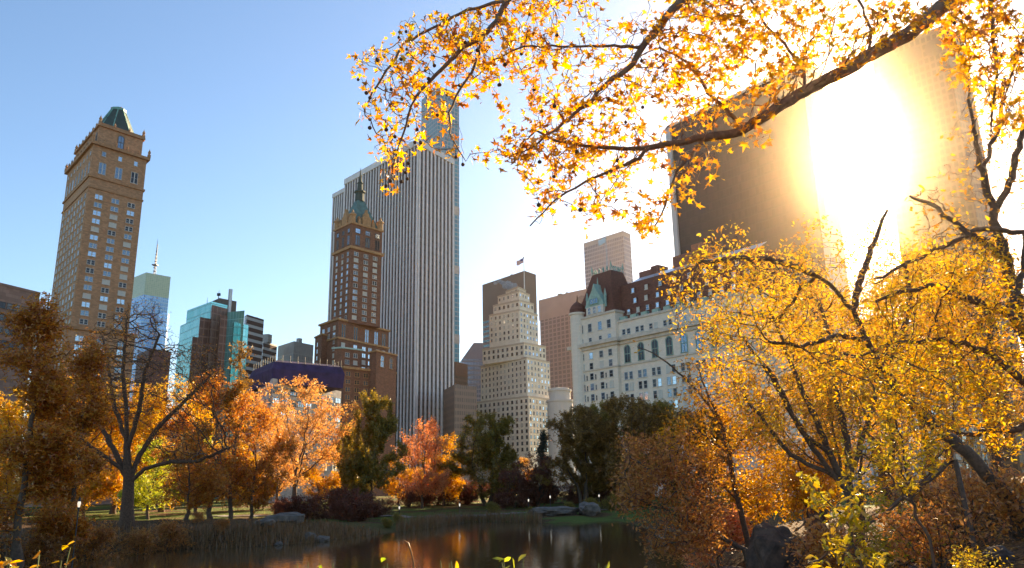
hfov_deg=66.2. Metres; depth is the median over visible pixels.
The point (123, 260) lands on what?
window
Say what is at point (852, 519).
sapling
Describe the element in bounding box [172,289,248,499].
stepped tower
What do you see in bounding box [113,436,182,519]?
tree
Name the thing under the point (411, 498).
shrub
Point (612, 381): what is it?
window
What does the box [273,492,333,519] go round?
shrub
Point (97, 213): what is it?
window
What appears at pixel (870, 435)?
tree
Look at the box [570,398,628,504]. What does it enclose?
tree
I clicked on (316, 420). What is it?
elm tree
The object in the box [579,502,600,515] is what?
shore rock
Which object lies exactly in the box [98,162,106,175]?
window
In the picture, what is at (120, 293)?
window
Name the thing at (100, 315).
window
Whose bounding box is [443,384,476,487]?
tan office
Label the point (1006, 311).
arching tree
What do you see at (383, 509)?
shrub
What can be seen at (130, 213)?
window
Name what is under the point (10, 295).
stone office
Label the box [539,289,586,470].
granite tower
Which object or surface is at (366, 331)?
window
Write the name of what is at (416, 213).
ribbed tower
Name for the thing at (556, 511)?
shore rock
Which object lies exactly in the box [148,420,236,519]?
tree
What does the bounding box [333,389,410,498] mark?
tree
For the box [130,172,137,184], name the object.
window
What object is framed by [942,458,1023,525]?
undergrowth
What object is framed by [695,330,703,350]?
window
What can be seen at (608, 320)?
window
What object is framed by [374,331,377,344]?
window
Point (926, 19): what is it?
plane tree
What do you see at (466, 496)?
shrub
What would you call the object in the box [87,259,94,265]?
window
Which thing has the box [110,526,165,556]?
shrub
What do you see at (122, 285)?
window
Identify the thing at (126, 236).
window
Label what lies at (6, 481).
tree
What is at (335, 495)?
shrub
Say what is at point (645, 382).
window
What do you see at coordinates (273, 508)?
shrub
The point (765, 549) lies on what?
boulder
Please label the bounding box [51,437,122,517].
tree
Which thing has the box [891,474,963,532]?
undergrowth
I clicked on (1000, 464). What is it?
tree
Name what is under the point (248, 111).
sky
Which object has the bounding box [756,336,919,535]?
tree
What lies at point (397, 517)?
shrub
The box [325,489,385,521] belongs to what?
shrub
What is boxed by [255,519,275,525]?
shore rock
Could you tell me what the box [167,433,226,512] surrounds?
tree
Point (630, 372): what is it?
window
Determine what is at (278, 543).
shore rock
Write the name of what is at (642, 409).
tree
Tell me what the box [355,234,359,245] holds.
window
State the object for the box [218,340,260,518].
tree
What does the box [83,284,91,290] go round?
window
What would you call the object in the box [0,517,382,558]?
dry grass
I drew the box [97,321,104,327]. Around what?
window
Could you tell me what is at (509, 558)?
weed
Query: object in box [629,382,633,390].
window
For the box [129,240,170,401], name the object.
glass tower
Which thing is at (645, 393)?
window
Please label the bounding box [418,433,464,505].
tree
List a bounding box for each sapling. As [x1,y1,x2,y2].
[796,471,889,567]
[833,410,954,567]
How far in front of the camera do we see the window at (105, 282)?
303.99 m
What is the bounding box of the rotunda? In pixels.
[546,387,574,491]
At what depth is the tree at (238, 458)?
115.56 m
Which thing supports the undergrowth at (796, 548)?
on the ground at (156, 516)
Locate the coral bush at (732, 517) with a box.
[678,499,757,567]
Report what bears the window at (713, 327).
in the chateau hotel at (614, 314)
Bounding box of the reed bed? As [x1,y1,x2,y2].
[396,508,541,531]
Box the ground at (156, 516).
[0,477,1023,567]
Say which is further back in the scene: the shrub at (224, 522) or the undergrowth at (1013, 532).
the shrub at (224, 522)
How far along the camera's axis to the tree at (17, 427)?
181.42 m
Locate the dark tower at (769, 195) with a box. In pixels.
[665,65,874,488]
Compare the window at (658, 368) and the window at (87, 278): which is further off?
the window at (87, 278)
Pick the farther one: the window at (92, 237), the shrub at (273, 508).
the window at (92, 237)
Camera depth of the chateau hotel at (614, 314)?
235.68 m
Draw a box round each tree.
[0,286,95,567]
[0,374,131,508]
[0,389,102,515]
[0,451,33,521]
[23,330,118,560]
[35,296,241,531]
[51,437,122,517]
[67,378,177,513]
[101,373,220,511]
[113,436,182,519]
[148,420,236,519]
[153,367,265,518]
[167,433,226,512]
[210,440,259,511]
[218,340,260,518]
[219,403,298,518]
[232,374,363,510]
[252,406,319,513]
[253,453,285,508]
[291,447,342,502]
[328,420,376,493]
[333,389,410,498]
[346,0,1023,244]
[377,453,421,504]
[392,415,451,508]
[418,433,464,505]
[431,409,524,505]
[512,452,564,506]
[519,456,534,482]
[534,403,623,502]
[534,427,558,502]
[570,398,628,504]
[579,392,691,506]
[600,415,748,567]
[626,398,690,504]
[632,340,798,547]
[654,209,1023,536]
[669,406,739,503]
[685,262,912,561]
[727,369,867,522]
[753,285,879,525]
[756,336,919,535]
[784,259,976,503]
[806,226,1023,467]
[825,239,1002,493]
[852,356,981,524]
[899,247,1023,475]
[904,67,1023,348]
[919,364,1023,513]
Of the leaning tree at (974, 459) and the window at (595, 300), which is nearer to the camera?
the leaning tree at (974, 459)
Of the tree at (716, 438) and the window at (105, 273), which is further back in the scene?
the window at (105, 273)
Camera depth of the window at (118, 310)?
306.23 m
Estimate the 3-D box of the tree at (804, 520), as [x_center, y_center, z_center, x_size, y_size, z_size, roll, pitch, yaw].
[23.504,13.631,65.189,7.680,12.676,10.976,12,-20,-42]
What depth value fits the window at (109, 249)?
307.39 m
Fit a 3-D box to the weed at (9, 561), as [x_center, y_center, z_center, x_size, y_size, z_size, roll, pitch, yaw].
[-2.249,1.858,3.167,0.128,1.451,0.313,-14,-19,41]
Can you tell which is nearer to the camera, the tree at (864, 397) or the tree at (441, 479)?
the tree at (864, 397)
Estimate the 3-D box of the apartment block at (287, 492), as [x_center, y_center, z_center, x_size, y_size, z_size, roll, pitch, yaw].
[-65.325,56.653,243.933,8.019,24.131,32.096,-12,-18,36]
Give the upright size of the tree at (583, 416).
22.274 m
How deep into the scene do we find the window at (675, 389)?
223.99 m
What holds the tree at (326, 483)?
on the ground at (156, 516)
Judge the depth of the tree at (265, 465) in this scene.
121.72 m
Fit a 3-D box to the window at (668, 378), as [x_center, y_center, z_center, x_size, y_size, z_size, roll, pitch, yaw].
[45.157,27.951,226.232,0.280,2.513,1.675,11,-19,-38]
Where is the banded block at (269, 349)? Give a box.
[261,334,276,366]
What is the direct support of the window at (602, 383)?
in the chateau hotel at (614, 314)
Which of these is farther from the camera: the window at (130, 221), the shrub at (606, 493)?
the window at (130, 221)
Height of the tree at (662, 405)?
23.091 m
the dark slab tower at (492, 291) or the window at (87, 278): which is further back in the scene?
the dark slab tower at (492, 291)
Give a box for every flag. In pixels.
[516,258,522,265]
[598,238,604,245]
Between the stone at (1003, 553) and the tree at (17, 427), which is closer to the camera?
the stone at (1003, 553)
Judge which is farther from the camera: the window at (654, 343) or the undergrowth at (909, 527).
the window at (654, 343)
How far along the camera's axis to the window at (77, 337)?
290.28 m
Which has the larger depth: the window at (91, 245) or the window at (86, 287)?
the window at (91, 245)
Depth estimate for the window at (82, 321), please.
295.00 m
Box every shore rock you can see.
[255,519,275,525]
[262,512,304,523]
[274,541,282,545]
[305,532,315,538]
[315,535,329,541]
[528,506,578,515]
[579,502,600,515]
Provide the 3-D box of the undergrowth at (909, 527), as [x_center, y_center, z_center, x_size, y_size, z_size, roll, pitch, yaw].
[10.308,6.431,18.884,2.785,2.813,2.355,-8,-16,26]
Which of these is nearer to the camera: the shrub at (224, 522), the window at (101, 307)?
the shrub at (224, 522)
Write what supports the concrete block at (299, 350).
on the ground at (156, 516)
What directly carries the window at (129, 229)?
in the hotel tower at (94, 272)
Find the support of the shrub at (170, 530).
on the ground at (156, 516)
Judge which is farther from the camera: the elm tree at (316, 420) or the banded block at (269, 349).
the banded block at (269, 349)
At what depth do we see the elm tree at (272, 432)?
160.61 m
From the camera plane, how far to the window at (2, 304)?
267.36 m
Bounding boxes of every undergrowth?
[779,528,854,567]
[788,508,888,567]
[852,489,959,567]
[867,472,980,549]
[872,491,1002,567]
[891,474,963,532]
[922,468,1000,549]
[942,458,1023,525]
[949,545,1014,567]
[963,458,1023,545]
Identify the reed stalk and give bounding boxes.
[399,539,414,567]
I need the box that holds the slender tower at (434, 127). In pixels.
[421,86,459,361]
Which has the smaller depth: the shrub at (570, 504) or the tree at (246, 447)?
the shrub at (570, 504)
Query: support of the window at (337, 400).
in the netted building
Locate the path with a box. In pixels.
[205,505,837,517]
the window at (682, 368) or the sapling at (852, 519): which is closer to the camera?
the sapling at (852, 519)
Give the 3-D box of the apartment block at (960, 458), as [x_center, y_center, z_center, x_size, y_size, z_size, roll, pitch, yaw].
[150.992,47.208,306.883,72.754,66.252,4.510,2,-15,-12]
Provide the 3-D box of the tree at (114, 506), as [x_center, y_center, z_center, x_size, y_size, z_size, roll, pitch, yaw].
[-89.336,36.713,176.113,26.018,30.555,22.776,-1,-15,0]
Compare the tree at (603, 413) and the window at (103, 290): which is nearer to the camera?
the tree at (603, 413)
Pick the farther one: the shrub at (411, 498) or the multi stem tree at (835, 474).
the shrub at (411, 498)
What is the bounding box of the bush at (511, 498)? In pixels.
[493,464,535,508]
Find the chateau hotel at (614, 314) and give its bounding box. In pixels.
[567,242,827,496]
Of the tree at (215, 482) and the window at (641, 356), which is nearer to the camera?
the tree at (215, 482)
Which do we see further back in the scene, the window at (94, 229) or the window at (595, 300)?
the window at (94, 229)
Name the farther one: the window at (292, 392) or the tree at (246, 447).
the window at (292, 392)
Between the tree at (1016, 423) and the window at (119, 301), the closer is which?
the tree at (1016, 423)
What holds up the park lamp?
on the ground at (156, 516)
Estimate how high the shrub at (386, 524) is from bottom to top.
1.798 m
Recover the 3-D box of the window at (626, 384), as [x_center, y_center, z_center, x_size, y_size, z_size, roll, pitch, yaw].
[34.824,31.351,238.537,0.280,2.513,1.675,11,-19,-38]
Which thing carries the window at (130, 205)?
in the hotel tower at (94, 272)
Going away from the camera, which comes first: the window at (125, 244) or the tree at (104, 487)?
the tree at (104, 487)
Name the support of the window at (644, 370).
in the chateau hotel at (614, 314)
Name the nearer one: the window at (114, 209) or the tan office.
the window at (114, 209)
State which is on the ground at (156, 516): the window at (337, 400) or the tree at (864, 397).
the tree at (864, 397)
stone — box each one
[722,566,742,567]
[978,545,1014,567]
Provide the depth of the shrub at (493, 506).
143.83 m
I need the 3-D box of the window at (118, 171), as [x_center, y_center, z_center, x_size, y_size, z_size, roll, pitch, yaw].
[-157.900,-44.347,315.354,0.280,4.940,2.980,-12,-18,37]
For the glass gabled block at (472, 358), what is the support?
on the ground at (156, 516)
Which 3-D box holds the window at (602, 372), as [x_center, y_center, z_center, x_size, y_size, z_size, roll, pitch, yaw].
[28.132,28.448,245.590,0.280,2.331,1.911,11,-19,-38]
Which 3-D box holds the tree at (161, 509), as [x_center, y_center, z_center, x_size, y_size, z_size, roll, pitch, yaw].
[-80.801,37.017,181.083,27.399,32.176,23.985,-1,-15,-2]
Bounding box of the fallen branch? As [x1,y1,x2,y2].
[847,459,1023,567]
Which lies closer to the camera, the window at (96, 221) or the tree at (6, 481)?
the tree at (6, 481)
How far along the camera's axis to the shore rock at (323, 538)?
85.43 m
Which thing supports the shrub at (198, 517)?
on the ground at (156, 516)
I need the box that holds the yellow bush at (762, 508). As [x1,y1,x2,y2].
[712,462,792,536]
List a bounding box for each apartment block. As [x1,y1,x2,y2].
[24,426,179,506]
[260,425,340,502]
[855,321,990,487]
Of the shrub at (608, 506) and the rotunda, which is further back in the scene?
the rotunda
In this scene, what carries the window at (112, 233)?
in the hotel tower at (94, 272)
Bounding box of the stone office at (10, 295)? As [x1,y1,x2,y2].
[0,283,40,502]
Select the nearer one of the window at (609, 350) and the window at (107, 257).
the window at (609, 350)
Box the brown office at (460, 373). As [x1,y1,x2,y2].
[454,362,467,385]
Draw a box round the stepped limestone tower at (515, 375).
[477,286,549,489]
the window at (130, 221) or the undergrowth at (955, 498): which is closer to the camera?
the undergrowth at (955, 498)
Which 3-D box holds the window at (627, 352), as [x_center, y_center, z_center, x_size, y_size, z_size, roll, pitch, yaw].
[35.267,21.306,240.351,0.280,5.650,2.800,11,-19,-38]
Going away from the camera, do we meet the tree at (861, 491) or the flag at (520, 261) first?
the tree at (861, 491)
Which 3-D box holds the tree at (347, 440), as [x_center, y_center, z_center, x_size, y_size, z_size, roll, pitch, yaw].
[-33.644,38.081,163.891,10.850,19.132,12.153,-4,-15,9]
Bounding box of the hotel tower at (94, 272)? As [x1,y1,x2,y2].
[21,107,150,475]
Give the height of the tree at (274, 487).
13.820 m
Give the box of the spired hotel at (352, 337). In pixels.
[314,168,397,495]
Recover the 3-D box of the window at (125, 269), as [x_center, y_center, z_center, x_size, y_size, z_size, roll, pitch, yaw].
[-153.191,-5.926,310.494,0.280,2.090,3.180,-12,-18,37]
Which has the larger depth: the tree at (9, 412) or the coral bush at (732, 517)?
the tree at (9, 412)
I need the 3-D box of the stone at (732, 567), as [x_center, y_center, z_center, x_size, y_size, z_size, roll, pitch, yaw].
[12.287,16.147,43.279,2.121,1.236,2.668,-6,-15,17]
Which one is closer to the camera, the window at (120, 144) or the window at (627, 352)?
the window at (627, 352)
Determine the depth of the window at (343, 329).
371.37 m
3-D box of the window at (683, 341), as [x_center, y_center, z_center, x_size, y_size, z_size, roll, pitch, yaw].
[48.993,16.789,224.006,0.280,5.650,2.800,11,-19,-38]
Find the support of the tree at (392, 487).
on the ground at (156, 516)
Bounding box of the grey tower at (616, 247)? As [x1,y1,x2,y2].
[584,231,632,288]
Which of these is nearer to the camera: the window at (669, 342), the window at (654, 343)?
the window at (669, 342)
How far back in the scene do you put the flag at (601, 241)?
264.11 m
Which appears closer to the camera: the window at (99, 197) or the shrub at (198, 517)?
the shrub at (198, 517)
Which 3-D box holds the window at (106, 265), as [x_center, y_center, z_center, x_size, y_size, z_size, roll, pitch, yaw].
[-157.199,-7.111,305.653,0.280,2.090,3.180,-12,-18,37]
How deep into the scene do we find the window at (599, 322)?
249.60 m
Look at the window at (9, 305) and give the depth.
269.52 m
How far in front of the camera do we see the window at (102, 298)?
302.33 m
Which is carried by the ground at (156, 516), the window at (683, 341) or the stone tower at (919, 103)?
the stone tower at (919, 103)
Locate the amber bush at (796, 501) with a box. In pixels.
[757,431,852,538]
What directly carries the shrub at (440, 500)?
on the ground at (156, 516)
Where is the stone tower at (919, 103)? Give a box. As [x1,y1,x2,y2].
[872,26,1023,473]
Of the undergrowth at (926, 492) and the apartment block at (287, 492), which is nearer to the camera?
the undergrowth at (926, 492)
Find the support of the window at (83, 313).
in the hotel tower at (94, 272)
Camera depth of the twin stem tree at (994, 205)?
17.92 m
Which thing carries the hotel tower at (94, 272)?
on the ground at (156, 516)
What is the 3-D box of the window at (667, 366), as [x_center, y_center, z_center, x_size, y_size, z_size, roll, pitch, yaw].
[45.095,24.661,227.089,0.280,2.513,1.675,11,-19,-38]
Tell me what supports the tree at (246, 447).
on the ground at (156, 516)
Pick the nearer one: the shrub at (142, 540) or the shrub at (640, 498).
the shrub at (142, 540)
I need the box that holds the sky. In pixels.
[0,0,1023,480]
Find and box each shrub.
[3,528,86,567]
[49,519,127,559]
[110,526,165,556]
[137,518,194,551]
[190,511,205,522]
[212,518,230,534]
[268,498,291,514]
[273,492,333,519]
[310,483,360,518]
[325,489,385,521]
[369,498,394,517]
[381,516,392,527]
[382,478,442,506]
[391,512,405,523]
[424,484,460,504]
[442,479,488,504]
[484,501,500,512]
[553,481,588,503]
[563,501,576,507]
[583,497,601,506]
[589,486,616,504]
[599,492,622,510]
[618,483,650,504]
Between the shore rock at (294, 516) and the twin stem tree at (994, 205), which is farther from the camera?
the shore rock at (294, 516)
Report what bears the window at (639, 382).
in the chateau hotel at (614, 314)
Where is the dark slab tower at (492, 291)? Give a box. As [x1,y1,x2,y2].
[482,271,536,348]
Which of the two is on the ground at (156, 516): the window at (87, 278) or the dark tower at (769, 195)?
the dark tower at (769, 195)
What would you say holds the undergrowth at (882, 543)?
on the ground at (156, 516)
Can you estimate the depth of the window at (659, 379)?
228.82 m
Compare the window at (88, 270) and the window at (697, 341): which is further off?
the window at (88, 270)
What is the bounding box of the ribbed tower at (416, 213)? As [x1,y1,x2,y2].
[328,138,454,493]
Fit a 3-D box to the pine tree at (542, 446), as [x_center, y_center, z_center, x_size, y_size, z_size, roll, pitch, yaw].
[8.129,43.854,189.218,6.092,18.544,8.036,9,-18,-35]
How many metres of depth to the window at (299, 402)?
264.82 m
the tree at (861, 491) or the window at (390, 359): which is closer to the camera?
the tree at (861, 491)
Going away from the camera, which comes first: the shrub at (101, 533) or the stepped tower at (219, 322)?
the shrub at (101, 533)
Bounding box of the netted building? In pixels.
[249,354,344,498]
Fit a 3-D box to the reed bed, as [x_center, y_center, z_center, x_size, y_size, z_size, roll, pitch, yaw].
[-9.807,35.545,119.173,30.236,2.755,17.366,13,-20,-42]
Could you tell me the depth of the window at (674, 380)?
224.81 m
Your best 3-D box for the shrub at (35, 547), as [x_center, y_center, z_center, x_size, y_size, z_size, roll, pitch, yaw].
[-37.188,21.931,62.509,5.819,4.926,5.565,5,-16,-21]
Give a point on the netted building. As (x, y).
(331, 377)
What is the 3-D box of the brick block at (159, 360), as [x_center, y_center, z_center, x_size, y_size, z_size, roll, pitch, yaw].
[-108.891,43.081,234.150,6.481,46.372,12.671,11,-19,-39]
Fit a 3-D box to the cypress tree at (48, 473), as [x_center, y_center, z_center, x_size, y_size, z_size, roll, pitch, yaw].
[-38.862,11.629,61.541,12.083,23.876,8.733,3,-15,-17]
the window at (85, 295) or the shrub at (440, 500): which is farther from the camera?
the window at (85, 295)
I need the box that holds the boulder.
[746,522,805,567]
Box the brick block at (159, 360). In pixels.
[131,349,170,505]
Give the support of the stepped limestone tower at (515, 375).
on the ground at (156, 516)
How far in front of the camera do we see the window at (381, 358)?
364.72 m
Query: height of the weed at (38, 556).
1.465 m
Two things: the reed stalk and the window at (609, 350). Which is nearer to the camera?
the reed stalk
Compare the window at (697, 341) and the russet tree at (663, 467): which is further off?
the window at (697, 341)
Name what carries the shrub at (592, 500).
on the ground at (156, 516)
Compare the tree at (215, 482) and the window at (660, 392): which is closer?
the tree at (215, 482)
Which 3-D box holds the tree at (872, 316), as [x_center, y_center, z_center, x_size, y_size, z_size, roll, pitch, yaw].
[28.787,6.010,56.450,12.017,18.670,9.170,10,-18,-35]
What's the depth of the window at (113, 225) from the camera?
309.84 m
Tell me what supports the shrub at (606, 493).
on the ground at (156, 516)
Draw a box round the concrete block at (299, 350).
[277,338,313,362]
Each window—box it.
[0,301,5,308]
[6,303,12,310]
[74,335,83,341]
[79,319,87,324]
[80,310,88,316]
[81,301,89,307]
[82,293,90,298]
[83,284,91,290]
[84,276,92,282]
[85,267,93,273]
[87,251,95,257]
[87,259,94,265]
[88,242,96,248]
[90,226,98,232]
[90,234,97,240]
[91,218,99,224]
[92,210,100,216]
[93,202,101,208]
[94,194,102,200]
[97,313,105,318]
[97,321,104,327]
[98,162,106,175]
[99,296,107,301]
[99,304,106,310]
[100,287,108,293]
[102,271,110,276]
[102,279,109,285]
[103,262,111,268]
[105,254,112,260]
[106,238,114,244]
[106,246,113,252]
[107,230,115,236]
[108,222,116,228]
[109,214,117,220]
[110,206,117,212]
[111,198,118,204]
[114,167,122,179]
[115,307,123,312]
[116,299,124,304]
[117,135,124,148]
[118,282,126,288]
[118,290,125,296]
[119,274,127,279]
[120,266,127,271]
[121,258,128,263]
[122,250,129,255]
[123,234,131,239]
[123,242,130,247]
[124,226,132,232]
[125,218,132,224]
[126,210,133,216]
[127,202,134,208]
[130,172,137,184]
[290,389,296,396]
[297,401,303,407]
[335,397,340,403]
[341,324,345,337]
[353,327,357,340]
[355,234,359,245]
[365,237,369,248]
[365,329,368,342]
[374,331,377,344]
[375,240,379,250]
[380,355,384,367]
[382,333,385,346]
[389,357,392,369]
[587,323,591,332]
[589,297,597,304]
[597,321,601,330]
[600,371,603,378]
[600,382,604,389]
[606,319,610,328]
[608,348,612,355]
[609,369,613,377]
[610,380,613,387]
[624,345,630,362]
[624,372,628,380]
[625,383,628,391]
[629,371,633,379]
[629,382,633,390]
[637,342,644,360]
[638,369,641,377]
[638,381,642,389]
[643,369,646,377]
[643,380,647,388]
[644,392,647,399]
[651,339,658,358]
[652,367,655,375]
[652,379,656,387]
[653,390,657,398]
[657,366,661,374]
[657,378,661,386]
[658,390,662,398]
[665,336,673,355]
[666,365,669,373]
[667,376,671,385]
[667,388,671,397]
[672,376,676,384]
[673,388,676,396]
[680,333,688,352]
[680,362,685,371]
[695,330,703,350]
[710,327,719,347]
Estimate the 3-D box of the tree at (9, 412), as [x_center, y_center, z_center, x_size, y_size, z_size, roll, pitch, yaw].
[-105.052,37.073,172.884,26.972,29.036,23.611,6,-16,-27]
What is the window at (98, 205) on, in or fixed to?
in the hotel tower at (94, 272)
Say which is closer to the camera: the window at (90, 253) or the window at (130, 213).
the window at (90, 253)
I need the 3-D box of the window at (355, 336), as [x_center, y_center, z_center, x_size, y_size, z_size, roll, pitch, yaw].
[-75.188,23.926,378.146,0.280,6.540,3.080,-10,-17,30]
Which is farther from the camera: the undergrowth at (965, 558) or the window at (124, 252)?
the window at (124, 252)
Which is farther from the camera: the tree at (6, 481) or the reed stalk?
the tree at (6, 481)
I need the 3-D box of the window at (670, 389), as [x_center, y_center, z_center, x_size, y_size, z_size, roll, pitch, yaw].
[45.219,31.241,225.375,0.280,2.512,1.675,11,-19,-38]
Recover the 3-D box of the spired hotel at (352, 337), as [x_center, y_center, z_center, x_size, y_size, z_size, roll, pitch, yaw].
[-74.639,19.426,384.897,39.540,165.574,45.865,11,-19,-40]
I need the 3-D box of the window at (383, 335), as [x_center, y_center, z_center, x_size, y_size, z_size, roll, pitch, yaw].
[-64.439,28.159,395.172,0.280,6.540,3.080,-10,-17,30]
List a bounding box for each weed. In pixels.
[0,557,22,567]
[30,541,75,567]
[440,560,458,567]
[492,554,525,567]
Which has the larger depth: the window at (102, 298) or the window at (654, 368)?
the window at (102, 298)
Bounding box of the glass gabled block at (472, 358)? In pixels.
[460,343,482,401]
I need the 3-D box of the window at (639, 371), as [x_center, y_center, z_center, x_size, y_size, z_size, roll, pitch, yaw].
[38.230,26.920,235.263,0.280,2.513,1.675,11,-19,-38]
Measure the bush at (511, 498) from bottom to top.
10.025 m
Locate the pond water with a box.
[0,520,714,567]
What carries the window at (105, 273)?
in the hotel tower at (94, 272)
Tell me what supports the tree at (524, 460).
on the ground at (156, 516)
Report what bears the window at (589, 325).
in the chateau hotel at (614, 314)
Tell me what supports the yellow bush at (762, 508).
on the ground at (156, 516)
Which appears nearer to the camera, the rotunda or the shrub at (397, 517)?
the shrub at (397, 517)
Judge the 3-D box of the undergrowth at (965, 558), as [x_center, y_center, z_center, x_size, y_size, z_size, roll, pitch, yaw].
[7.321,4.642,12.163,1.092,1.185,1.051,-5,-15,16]
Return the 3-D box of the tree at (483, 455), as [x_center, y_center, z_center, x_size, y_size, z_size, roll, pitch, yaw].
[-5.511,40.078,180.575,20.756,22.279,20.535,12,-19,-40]
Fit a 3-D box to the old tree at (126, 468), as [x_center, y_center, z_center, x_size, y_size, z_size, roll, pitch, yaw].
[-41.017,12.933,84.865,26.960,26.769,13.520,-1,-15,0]
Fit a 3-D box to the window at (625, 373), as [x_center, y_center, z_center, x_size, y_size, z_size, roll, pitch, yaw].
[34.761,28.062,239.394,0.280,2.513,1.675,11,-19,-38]
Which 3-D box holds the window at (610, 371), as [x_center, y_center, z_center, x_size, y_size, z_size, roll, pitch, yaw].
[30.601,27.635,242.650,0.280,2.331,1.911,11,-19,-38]
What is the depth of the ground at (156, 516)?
114.45 m
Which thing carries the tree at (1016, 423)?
on the ground at (156, 516)
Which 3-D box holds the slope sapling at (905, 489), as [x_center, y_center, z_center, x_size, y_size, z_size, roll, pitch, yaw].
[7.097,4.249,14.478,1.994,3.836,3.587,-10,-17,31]
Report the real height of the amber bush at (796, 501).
7.317 m
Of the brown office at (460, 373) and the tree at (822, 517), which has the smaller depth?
the tree at (822, 517)
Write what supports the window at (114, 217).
in the hotel tower at (94, 272)
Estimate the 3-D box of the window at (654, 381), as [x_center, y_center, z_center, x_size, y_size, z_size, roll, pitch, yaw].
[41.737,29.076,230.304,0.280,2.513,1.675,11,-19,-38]
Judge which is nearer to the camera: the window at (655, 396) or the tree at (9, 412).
the tree at (9, 412)
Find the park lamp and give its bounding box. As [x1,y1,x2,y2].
[71,497,80,564]
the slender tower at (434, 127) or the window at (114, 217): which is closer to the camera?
the window at (114, 217)
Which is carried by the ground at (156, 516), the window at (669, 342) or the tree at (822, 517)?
the tree at (822, 517)
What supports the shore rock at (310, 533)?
on the ground at (156, 516)
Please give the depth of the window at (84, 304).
296.73 m
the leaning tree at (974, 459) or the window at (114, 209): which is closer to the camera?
the leaning tree at (974, 459)
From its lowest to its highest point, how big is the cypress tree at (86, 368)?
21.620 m
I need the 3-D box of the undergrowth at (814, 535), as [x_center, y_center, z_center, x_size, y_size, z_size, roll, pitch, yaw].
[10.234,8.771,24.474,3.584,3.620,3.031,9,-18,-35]
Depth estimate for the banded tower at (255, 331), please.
432.79 m
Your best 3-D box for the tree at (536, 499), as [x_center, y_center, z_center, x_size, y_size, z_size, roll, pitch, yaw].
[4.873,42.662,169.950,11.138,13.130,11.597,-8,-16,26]
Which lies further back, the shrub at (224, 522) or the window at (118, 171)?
the window at (118, 171)
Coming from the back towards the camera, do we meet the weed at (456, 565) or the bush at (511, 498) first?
the bush at (511, 498)
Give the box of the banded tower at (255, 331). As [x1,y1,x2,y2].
[238,315,263,491]
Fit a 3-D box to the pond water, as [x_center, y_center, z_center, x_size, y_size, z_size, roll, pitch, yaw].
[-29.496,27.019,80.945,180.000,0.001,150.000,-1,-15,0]
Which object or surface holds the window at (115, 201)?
in the hotel tower at (94, 272)
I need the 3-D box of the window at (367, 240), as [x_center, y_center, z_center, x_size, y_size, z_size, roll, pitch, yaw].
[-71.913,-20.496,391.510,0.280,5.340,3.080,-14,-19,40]
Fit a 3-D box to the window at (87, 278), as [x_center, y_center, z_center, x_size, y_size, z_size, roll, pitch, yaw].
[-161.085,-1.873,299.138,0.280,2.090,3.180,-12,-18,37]
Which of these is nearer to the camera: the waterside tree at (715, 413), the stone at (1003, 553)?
the stone at (1003, 553)
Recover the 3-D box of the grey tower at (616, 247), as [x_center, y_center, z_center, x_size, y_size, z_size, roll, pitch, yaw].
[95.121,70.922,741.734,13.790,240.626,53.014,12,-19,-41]
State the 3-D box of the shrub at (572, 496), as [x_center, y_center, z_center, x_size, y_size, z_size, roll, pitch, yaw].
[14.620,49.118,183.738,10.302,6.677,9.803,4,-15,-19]
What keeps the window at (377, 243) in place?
in the spired hotel at (352, 337)

